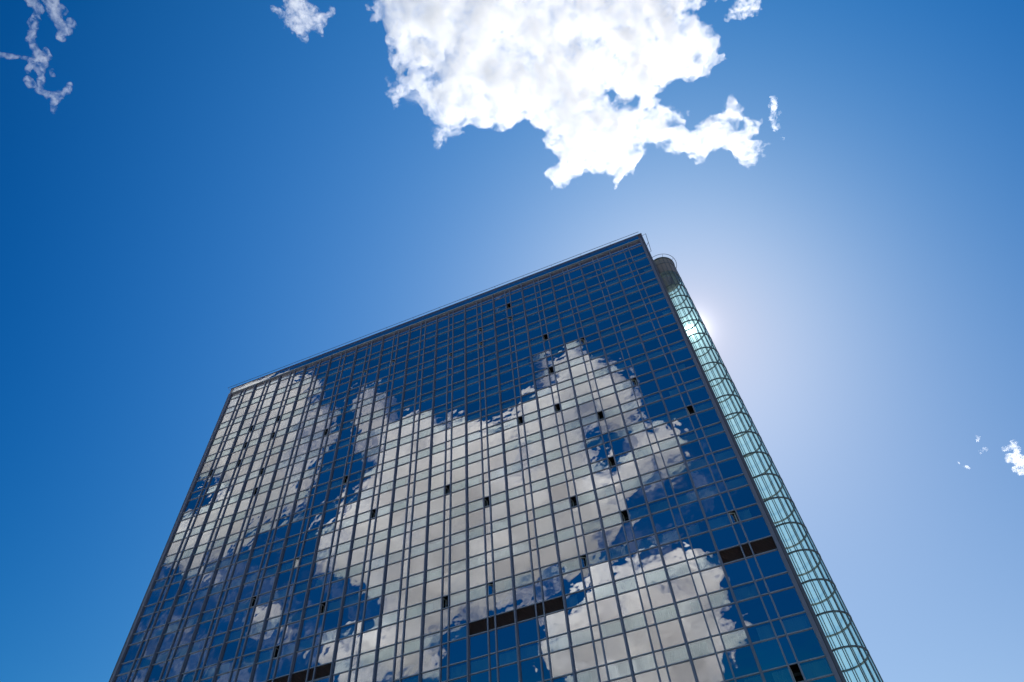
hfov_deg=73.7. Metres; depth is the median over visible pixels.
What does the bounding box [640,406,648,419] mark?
narrow window
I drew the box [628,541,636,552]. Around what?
narrow window
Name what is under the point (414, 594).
window
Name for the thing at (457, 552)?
window
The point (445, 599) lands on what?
open window
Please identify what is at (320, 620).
narrow window
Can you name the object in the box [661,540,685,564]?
window
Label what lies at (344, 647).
window
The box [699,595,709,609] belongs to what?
narrow window
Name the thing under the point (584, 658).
window
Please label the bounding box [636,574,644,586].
narrow window
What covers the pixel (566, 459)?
narrow window
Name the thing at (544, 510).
curtained window
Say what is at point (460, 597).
curtained window
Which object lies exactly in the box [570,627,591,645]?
curtained window
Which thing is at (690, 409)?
open window
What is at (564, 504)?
curtained window
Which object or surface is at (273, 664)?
narrow window
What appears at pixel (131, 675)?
narrow window
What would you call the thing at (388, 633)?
window
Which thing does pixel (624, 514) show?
open window
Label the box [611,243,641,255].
top window
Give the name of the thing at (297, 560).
open window
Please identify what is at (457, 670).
curtained window
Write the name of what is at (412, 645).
curtained window
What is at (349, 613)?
window
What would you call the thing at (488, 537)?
narrow window
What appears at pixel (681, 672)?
window
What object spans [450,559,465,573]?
curtained window
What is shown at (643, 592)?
narrow window
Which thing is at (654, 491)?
window
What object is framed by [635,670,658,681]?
window
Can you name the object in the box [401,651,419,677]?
window
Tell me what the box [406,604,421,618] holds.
curtained window
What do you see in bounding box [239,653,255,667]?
curtained window
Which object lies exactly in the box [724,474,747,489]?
curtained window
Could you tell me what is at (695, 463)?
curtained window
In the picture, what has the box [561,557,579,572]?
curtained window
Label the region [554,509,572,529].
window
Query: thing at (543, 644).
narrow window
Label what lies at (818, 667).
window pane
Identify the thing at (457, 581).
window
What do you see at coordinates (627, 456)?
curtained window
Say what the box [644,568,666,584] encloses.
curtained window
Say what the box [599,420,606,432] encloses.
narrow window
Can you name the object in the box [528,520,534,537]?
narrow window
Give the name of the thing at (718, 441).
window
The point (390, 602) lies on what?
window
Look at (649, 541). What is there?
curtained window
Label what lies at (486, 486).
narrow window
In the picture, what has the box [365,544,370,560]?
narrow window
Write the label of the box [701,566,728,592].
window
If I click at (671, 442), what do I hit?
curtained window
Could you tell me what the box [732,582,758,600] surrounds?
curtained window
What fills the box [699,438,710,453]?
narrow window
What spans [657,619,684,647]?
window
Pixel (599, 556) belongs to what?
curtained window
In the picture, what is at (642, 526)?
window
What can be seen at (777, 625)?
narrow window
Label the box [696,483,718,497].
curtained window
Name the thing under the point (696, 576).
narrow window
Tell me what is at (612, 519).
curtained window
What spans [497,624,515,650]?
window
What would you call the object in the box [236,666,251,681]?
window
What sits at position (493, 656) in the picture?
narrow window
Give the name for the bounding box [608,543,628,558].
curtained window
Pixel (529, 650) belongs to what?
curtained window
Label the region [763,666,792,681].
curtained window
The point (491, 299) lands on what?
top window
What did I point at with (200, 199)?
sky
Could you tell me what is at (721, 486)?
narrow window
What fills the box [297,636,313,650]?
curtained window
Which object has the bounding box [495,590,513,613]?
window
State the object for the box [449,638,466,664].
window
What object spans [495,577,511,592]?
curtained window
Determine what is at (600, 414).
open window
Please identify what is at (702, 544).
window
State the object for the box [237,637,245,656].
narrow window
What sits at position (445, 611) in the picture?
narrow window
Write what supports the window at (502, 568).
in the glass tower
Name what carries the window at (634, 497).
in the glass tower
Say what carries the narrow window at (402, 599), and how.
in the glass tower
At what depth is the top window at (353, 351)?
97.23 m
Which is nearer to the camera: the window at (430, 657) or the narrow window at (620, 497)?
the window at (430, 657)
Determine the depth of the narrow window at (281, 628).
63.12 m
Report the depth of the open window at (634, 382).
70.69 m
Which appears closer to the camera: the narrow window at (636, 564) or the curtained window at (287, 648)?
the narrow window at (636, 564)
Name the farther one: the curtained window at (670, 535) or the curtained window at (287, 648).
the curtained window at (287, 648)
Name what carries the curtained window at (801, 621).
in the glass tower
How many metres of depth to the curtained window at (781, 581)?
49.07 m
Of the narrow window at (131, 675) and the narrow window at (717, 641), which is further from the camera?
the narrow window at (131, 675)
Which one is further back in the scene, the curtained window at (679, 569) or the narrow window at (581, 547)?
the narrow window at (581, 547)
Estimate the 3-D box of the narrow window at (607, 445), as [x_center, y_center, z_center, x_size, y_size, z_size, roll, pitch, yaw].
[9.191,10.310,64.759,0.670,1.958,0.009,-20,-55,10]
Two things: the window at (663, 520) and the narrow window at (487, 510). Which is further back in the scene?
the narrow window at (487, 510)
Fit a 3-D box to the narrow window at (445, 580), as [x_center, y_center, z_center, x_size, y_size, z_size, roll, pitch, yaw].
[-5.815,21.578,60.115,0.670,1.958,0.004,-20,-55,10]
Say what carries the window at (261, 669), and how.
in the glass tower
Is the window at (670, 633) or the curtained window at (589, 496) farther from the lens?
the curtained window at (589, 496)
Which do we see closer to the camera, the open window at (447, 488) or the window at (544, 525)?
the window at (544, 525)
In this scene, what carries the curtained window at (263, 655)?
in the glass tower
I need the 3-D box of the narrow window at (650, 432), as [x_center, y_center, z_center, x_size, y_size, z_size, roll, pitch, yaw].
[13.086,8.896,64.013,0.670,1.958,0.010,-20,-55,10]
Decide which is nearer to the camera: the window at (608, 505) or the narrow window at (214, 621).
the window at (608, 505)
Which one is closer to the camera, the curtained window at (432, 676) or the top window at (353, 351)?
the curtained window at (432, 676)
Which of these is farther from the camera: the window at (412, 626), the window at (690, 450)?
the window at (690, 450)
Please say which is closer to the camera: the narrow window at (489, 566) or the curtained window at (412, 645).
the curtained window at (412, 645)
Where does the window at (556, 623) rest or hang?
in the glass tower
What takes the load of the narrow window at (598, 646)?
in the glass tower
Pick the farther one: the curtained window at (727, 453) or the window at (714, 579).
the curtained window at (727, 453)
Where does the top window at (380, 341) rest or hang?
in the glass tower
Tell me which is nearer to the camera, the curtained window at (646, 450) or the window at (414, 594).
the window at (414, 594)
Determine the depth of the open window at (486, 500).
66.23 m
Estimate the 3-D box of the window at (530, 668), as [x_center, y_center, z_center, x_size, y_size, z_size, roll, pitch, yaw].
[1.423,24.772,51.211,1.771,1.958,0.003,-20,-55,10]
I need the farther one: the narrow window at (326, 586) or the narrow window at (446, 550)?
the narrow window at (326, 586)
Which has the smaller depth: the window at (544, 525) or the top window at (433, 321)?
the window at (544, 525)
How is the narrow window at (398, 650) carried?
in the glass tower
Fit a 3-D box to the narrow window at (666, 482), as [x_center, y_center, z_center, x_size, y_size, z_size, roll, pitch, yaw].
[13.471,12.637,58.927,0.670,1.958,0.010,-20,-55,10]
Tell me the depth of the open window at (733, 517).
54.60 m
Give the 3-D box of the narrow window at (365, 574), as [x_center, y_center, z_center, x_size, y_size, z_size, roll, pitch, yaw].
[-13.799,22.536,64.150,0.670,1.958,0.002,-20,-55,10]
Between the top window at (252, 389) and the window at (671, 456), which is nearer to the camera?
the window at (671, 456)
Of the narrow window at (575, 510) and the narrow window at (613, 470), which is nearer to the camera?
the narrow window at (575, 510)
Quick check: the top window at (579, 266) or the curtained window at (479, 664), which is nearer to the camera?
the curtained window at (479, 664)
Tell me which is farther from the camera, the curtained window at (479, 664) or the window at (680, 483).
the window at (680, 483)
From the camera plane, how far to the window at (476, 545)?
62.17 m
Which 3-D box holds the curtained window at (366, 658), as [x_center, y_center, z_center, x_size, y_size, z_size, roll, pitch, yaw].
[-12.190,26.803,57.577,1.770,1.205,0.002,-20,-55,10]
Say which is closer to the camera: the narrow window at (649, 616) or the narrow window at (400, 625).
the narrow window at (649, 616)
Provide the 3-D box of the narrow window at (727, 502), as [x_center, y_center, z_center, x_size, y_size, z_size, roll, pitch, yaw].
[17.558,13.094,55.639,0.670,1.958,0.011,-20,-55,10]
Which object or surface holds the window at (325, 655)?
in the glass tower
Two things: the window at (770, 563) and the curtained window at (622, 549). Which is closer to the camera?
the window at (770, 563)
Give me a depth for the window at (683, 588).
51.51 m
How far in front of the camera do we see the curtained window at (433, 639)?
56.52 m
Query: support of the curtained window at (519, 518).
in the glass tower
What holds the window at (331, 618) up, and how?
in the glass tower
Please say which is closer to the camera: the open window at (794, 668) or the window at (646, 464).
the open window at (794, 668)
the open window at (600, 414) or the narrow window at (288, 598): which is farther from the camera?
the open window at (600, 414)
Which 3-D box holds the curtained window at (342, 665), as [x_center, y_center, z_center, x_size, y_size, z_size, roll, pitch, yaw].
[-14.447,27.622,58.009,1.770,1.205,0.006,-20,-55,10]
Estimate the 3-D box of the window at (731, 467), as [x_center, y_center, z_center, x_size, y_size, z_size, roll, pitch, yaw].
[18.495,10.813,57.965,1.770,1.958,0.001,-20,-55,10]
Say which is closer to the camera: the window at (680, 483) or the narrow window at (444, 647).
the narrow window at (444, 647)
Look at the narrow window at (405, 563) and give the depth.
63.44 m
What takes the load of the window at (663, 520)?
in the glass tower
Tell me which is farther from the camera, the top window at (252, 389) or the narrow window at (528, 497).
the top window at (252, 389)
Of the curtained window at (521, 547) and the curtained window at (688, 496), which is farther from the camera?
the curtained window at (521, 547)
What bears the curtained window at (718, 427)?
in the glass tower
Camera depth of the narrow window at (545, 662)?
50.99 m
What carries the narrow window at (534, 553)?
in the glass tower
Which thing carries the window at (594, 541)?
in the glass tower
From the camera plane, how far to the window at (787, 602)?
47.78 m
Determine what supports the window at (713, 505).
in the glass tower
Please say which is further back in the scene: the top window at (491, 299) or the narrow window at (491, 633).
the top window at (491, 299)
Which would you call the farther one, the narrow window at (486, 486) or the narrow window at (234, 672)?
the narrow window at (486, 486)
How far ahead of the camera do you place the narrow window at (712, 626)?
48.74 m
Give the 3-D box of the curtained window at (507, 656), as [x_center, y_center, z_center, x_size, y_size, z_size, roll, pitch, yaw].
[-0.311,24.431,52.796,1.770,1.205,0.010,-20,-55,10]
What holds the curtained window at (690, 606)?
in the glass tower
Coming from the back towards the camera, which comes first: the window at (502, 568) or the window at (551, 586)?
the window at (502, 568)
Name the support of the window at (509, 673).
in the glass tower
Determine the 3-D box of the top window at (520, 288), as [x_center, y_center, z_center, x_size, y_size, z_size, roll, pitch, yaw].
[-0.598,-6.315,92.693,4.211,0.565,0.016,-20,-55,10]
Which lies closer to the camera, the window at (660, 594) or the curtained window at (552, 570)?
the window at (660, 594)
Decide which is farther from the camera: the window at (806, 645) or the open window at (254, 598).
the open window at (254, 598)
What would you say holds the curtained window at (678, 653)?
in the glass tower
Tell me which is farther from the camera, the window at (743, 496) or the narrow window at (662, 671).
the window at (743, 496)
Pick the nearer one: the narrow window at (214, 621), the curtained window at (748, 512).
the curtained window at (748, 512)
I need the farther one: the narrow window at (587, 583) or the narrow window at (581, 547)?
the narrow window at (581, 547)
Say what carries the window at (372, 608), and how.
in the glass tower
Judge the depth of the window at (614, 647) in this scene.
50.03 m
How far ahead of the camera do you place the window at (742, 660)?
46.00 m
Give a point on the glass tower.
(535, 478)
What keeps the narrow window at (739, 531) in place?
in the glass tower
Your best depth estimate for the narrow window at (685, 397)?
65.81 m
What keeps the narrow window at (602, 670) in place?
in the glass tower
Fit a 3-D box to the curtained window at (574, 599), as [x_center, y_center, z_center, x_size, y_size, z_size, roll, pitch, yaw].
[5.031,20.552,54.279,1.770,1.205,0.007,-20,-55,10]
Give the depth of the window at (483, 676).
52.42 m
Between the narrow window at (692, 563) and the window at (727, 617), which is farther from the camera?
the narrow window at (692, 563)
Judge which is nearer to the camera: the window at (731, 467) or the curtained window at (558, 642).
the curtained window at (558, 642)
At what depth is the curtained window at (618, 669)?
48.77 m
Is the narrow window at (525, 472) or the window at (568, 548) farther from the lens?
the narrow window at (525, 472)
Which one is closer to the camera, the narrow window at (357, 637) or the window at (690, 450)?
the narrow window at (357, 637)
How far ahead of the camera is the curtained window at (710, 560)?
52.38 m
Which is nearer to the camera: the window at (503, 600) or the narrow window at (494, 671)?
the narrow window at (494, 671)
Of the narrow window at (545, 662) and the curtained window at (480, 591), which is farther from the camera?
the curtained window at (480, 591)
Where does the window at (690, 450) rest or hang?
in the glass tower
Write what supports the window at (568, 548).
in the glass tower
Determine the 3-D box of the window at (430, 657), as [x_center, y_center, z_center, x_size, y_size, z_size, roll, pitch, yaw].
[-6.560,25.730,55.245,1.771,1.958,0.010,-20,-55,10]
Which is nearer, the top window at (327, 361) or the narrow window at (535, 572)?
the narrow window at (535, 572)
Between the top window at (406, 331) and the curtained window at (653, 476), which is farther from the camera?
the top window at (406, 331)
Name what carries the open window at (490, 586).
in the glass tower
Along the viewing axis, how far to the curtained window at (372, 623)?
60.17 m
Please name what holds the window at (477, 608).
in the glass tower
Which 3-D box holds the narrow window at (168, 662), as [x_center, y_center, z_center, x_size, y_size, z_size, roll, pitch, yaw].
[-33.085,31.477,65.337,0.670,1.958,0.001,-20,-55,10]
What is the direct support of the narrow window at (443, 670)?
in the glass tower
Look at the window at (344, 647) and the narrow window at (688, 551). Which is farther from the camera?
the window at (344, 647)
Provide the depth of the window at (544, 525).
60.97 m
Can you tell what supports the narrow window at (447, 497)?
in the glass tower
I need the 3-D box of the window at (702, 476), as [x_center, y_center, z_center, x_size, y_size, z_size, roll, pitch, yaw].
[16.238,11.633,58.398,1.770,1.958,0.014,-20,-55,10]
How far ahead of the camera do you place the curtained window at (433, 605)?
59.08 m
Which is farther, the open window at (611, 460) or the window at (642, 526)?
the open window at (611, 460)
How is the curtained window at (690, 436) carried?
in the glass tower
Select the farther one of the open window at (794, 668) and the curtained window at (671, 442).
the curtained window at (671, 442)
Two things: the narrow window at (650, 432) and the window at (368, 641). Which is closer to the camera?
the window at (368, 641)
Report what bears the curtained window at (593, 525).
in the glass tower
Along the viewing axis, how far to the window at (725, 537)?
53.32 m
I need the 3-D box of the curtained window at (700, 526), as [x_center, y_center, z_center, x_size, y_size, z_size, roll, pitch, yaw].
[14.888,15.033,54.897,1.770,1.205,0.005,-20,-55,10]
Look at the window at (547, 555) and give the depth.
58.43 m
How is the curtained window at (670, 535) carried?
in the glass tower
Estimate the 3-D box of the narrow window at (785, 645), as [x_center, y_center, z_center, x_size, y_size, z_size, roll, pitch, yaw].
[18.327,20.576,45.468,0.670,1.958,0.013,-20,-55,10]
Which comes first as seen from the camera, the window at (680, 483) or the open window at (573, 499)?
the window at (680, 483)
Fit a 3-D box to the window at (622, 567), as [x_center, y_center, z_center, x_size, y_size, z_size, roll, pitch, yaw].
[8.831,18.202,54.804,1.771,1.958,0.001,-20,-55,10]
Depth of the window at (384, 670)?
56.03 m
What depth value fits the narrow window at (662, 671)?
47.32 m
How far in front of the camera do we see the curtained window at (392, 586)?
62.38 m
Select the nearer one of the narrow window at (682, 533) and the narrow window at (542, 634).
the narrow window at (542, 634)
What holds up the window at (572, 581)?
in the glass tower
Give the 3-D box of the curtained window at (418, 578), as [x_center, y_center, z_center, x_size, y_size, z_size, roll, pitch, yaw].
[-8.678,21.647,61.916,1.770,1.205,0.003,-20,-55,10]
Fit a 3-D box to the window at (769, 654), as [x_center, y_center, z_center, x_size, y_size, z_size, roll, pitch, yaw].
[17.198,20.986,45.684,1.770,1.958,0.008,-20,-55,10]
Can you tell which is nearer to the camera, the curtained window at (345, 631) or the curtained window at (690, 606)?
the curtained window at (690, 606)
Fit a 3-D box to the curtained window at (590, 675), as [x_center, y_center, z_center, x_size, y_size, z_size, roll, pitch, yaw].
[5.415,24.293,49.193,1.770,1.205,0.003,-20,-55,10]
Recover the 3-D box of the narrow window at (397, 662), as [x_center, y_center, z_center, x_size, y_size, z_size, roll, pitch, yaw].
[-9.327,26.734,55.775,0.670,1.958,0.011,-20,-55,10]
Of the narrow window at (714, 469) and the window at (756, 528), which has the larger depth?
the narrow window at (714, 469)
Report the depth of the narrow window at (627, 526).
57.16 m
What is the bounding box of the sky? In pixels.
[0,0,1023,681]
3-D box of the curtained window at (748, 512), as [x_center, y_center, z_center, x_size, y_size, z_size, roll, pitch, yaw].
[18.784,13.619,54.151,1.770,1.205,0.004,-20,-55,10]
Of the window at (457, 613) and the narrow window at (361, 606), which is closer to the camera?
the window at (457, 613)
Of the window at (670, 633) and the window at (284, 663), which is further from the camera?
the window at (284, 663)
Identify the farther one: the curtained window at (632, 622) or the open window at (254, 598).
the open window at (254, 598)
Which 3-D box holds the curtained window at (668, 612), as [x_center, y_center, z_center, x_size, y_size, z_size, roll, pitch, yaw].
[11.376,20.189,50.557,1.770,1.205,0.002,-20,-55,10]
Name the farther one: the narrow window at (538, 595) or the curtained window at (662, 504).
the curtained window at (662, 504)
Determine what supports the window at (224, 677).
in the glass tower
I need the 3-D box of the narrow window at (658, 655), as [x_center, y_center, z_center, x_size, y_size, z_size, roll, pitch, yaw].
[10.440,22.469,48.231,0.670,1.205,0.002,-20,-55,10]
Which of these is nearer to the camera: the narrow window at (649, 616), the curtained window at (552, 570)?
the narrow window at (649, 616)
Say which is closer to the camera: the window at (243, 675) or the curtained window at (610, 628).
the curtained window at (610, 628)
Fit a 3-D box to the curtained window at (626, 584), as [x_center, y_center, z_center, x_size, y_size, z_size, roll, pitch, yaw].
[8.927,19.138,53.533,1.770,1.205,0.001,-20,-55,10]
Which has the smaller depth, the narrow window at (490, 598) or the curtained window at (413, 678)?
the curtained window at (413, 678)
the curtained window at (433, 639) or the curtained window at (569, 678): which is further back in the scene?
the curtained window at (433, 639)
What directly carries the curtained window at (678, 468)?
in the glass tower
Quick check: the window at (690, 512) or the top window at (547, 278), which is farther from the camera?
the top window at (547, 278)
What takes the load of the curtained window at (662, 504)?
in the glass tower
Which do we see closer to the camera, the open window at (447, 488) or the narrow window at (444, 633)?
the narrow window at (444, 633)
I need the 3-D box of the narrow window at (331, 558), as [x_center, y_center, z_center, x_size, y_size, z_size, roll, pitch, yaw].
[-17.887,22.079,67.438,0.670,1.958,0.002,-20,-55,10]
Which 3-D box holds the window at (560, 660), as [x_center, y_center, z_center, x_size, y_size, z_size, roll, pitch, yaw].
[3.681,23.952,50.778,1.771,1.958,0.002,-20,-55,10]
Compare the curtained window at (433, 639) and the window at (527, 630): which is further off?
the curtained window at (433, 639)
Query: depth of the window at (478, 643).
54.48 m
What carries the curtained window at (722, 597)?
in the glass tower
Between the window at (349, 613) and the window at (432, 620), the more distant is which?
the window at (349, 613)
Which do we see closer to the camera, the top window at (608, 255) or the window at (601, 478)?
the window at (601, 478)
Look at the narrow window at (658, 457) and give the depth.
61.47 m
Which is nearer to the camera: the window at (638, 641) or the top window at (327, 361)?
the window at (638, 641)
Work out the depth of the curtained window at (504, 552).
60.45 m
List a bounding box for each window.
[128,671,134,681]
[161,660,170,679]
[198,649,207,668]
[200,664,216,679]
[208,619,216,636]
[215,672,229,681]
[217,659,233,674]
[230,389,252,398]
[230,670,236,681]
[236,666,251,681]
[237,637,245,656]
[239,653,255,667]
[245,607,253,624]
[250,596,256,606]
[252,661,269,681]
[257,648,272,662]
[268,659,276,679]
[273,646,279,657]
[275,654,292,677]
[276,626,283,644]
[280,641,295,655]
[283,596,290,613]
[293,649,310,671]
[294,558,298,566]
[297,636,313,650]
[306,361,328,370]
[310,647,317,667]
[316,614,323,632]
[317,641,334,665]
[320,602,325,613]
[320,629,336,643]
[322,584,328,601]
[323,609,339,630]
[327,556,333,572]
[331,351,354,360]
[332,671,348,681]
[333,657,350,673]
[335,636,352,659]
[338,623,354,638]
[340,604,357,625]
[343,592,358,606]
[349,669,355,681]
[353,634,359,654]
[356,664,373,681]
[357,341,381,350]
[357,602,363,620]
[358,651,374,666]
[360,629,377,652]
[362,572,367,589]
[362,616,378,631]
[364,597,380,618]
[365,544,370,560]
[366,585,381,599]
[375,659,393,681]
[377,645,394,661]
[379,624,395,647]
[381,611,396,625]
[382,591,398,613]
[384,331,408,340]
[384,580,399,593]
[394,657,400,679]
[396,643,401,655]
[397,622,402,642]
[400,589,405,607]
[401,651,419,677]
[401,675,417,681]
[402,559,407,576]
[403,638,419,653]
[404,532,409,548]
[404,616,420,640]
[406,584,422,606]
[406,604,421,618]
[408,572,423,586]
[411,321,435,330]
[421,669,438,681]
[422,646,439,671]
[423,610,440,634]
[423,632,439,648]
[424,598,440,613]
[425,579,440,600]
[426,567,441,580]
[438,310,463,320]
[441,644,446,666]
[441,667,446,681]
[442,608,447,629]
[442,630,446,642]
[443,576,447,595]
[443,596,447,607]
[444,519,448,535]
[444,547,448,563]
[445,485,449,493]
[445,494,449,508]
[449,603,465,627]
[449,624,465,640]
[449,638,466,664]
[449,661,466,679]
[450,541,465,562]
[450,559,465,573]
[450,571,465,593]
[450,590,465,605]
[466,299,491,309]
[468,536,483,556]
[469,554,484,567]
[469,565,485,587]
[469,585,485,600]
[469,597,486,621]
[470,632,487,658]
[470,655,487,673]
[470,671,488,681]
[484,482,488,496]
[484,497,488,505]
[485,507,489,522]
[486,534,490,551]
[487,563,492,582]
[487,583,492,594]
[488,595,493,615]
[489,630,495,652]
[490,653,495,667]
[490,668,496,681]
[492,518,507,531]
[492,528,508,548]
[493,546,509,560]
[494,288,520,299]
[494,558,510,579]
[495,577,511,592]
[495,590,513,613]
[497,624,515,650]
[498,648,516,665]
[499,663,518,681]
[510,512,525,525]
[511,522,527,543]
[512,540,528,554]
[513,552,530,574]
[514,571,531,586]
[515,583,533,607]
[518,618,537,644]
[519,642,538,659]
[520,657,541,681]
[523,278,549,288]
[523,469,528,483]
[526,493,531,509]
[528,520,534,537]
[531,549,537,568]
[533,569,539,580]
[534,504,550,517]
[534,581,541,602]
[535,515,552,535]
[537,532,554,546]
[538,544,557,566]
[538,616,545,638]
[540,563,558,578]
[540,639,547,653]
[542,576,561,599]
[542,654,549,679]
[546,610,566,636]
[548,634,568,651]
[550,649,571,677]
[552,266,579,277]
[552,498,569,511]
[553,674,573,681]
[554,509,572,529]
[556,527,574,540]
[558,538,577,560]
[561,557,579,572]
[562,570,582,593]
[563,456,570,470]
[565,591,585,607]
[567,604,588,630]
[568,480,574,495]
[570,496,576,506]
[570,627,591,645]
[572,507,579,523]
[572,642,595,670]
[576,668,598,681]
[577,490,594,504]
[577,536,584,554]
[579,501,598,521]
[580,555,587,566]
[581,255,609,266]
[582,519,600,533]
[582,567,590,588]
[584,530,604,552]
[586,588,593,601]
[587,549,607,564]
[588,602,597,624]
[590,561,611,585]
[592,625,599,639]
[593,468,611,487]
[594,582,614,599]
[594,640,604,665]
[596,485,614,498]
[596,596,618,622]
[597,411,602,419]
[598,495,618,515]
[598,666,607,681]
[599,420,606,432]
[600,619,621,637]
[602,513,620,527]
[603,634,627,662]
[604,442,612,456]
[604,524,625,546]
[607,659,630,679]
[608,457,614,466]
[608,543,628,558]
[610,466,618,482]
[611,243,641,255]
[611,555,633,579]
[615,451,632,463]
[615,576,636,592]
[617,461,637,479]
[617,493,625,510]
[618,590,641,616]
[621,477,640,490]
[621,510,627,521]
[623,521,633,540]
[623,613,645,630]
[624,487,644,507]
[626,628,651,656]
[628,504,648,518]
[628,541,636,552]
[631,378,636,385]
[631,516,653,538]
[631,553,641,573]
[631,653,655,672]
[633,445,651,457]
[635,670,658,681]
[636,454,656,473]
[636,535,656,550]
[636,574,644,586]
[639,547,662,571]
[639,587,650,609]
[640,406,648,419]
[641,470,659,484]
[644,481,665,501]
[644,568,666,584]
[645,610,654,624]
[647,428,655,442]
[648,498,668,512]
[648,581,672,607]
[648,625,660,650]
[652,509,674,531]
[653,604,676,622]
[654,452,664,467]
[654,651,664,666]
[657,528,678,543]
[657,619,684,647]
[658,437,677,449]
[658,667,668,681]
[661,446,682,465]
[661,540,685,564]
[662,478,672,495]
[663,644,688,664]
[666,561,689,578]
[667,462,686,476]
[667,661,694,681]
[670,472,692,493]
[670,575,696,601]
[672,507,682,525]
[676,490,696,504]
[677,431,696,443]
[677,597,701,615]
[678,526,686,537]
[679,501,703,523]
[681,392,690,405]
[681,440,703,459]
[681,538,693,558]
[681,612,708,641]
[685,520,707,535]
[686,405,694,414]
[686,456,706,469]
[688,559,697,572]
[688,638,713,657]
[689,532,715,556]
[690,414,699,428]
[690,466,713,486]
[692,572,705,594]
[693,654,723,681]
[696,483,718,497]
[696,553,719,569]
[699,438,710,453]
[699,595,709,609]
[700,494,725,516]
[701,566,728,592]
[703,422,723,435]
[704,610,718,634]
[706,432,730,451]
[707,513,730,528]
[708,589,733,607]
[710,464,721,480]
[712,525,738,549]
[712,635,723,651]
[713,447,735,461]
[713,603,742,632]
[717,457,742,478]
[717,481,726,491]
[717,652,732,679]
[721,492,733,510]
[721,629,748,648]
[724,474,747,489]
[724,559,752,585]
[727,645,758,677]
[728,511,738,522]
[729,485,756,508]
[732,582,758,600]
[733,523,746,543]
[736,504,761,520]
[736,673,762,681]
[738,597,768,625]
[741,516,770,540]
[747,557,761,579]
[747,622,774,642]
[753,638,785,670]
[755,550,786,576]
[755,579,767,593]
[761,594,778,619]
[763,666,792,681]
[765,572,793,591]
[771,587,804,616]
[771,619,784,635]
[778,636,795,663]
[781,612,811,632]
[788,629,824,660]
[789,664,803,681]
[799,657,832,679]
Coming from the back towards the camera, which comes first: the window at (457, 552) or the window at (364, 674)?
the window at (457, 552)
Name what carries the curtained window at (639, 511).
in the glass tower
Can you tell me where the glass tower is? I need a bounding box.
[109,232,883,681]
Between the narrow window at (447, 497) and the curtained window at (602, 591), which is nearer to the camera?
the curtained window at (602, 591)
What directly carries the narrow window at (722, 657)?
in the glass tower
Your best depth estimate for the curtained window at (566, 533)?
59.38 m
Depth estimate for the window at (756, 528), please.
52.88 m
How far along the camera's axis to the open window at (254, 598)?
67.99 m
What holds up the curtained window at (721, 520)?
in the glass tower
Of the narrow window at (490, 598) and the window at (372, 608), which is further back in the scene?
the window at (372, 608)
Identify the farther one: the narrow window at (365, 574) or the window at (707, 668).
the narrow window at (365, 574)
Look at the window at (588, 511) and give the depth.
60.23 m
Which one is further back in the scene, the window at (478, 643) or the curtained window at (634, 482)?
the curtained window at (634, 482)
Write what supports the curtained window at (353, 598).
in the glass tower
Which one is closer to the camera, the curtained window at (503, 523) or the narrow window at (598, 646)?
the narrow window at (598, 646)
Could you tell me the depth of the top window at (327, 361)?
98.04 m
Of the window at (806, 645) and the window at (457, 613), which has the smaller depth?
the window at (806, 645)
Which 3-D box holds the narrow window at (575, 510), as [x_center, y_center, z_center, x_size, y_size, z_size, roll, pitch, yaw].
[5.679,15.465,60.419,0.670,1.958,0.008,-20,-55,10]
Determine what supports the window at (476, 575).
in the glass tower
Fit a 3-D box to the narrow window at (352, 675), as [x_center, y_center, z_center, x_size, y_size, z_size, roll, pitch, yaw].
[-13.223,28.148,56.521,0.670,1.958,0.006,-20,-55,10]
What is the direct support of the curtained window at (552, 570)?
in the glass tower
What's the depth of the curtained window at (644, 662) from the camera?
48.45 m
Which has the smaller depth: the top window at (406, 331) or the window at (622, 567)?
the window at (622, 567)
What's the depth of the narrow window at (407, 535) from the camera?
65.99 m
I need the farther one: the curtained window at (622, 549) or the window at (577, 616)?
the curtained window at (622, 549)
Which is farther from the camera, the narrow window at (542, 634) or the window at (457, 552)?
the window at (457, 552)
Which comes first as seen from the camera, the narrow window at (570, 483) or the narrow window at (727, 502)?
the narrow window at (727, 502)
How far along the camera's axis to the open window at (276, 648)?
62.15 m
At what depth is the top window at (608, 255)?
90.52 m
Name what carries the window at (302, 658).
in the glass tower
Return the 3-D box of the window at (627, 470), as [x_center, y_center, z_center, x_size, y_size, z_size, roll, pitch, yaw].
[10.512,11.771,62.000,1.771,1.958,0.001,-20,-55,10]
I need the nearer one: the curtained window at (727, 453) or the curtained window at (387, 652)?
the curtained window at (387, 652)
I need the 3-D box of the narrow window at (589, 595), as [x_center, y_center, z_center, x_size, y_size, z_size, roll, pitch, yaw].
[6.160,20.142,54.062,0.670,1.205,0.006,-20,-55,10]
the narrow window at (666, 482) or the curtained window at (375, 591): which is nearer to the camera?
the narrow window at (666, 482)
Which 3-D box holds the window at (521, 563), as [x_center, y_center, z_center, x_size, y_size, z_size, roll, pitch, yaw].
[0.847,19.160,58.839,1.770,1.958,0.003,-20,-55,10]
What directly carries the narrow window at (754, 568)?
in the glass tower
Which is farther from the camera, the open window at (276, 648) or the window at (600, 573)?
the open window at (276, 648)
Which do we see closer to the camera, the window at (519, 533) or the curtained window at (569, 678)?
the curtained window at (569, 678)
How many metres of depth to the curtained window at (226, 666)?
62.81 m
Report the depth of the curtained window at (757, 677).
45.00 m
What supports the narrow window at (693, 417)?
in the glass tower
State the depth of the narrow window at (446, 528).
65.18 m

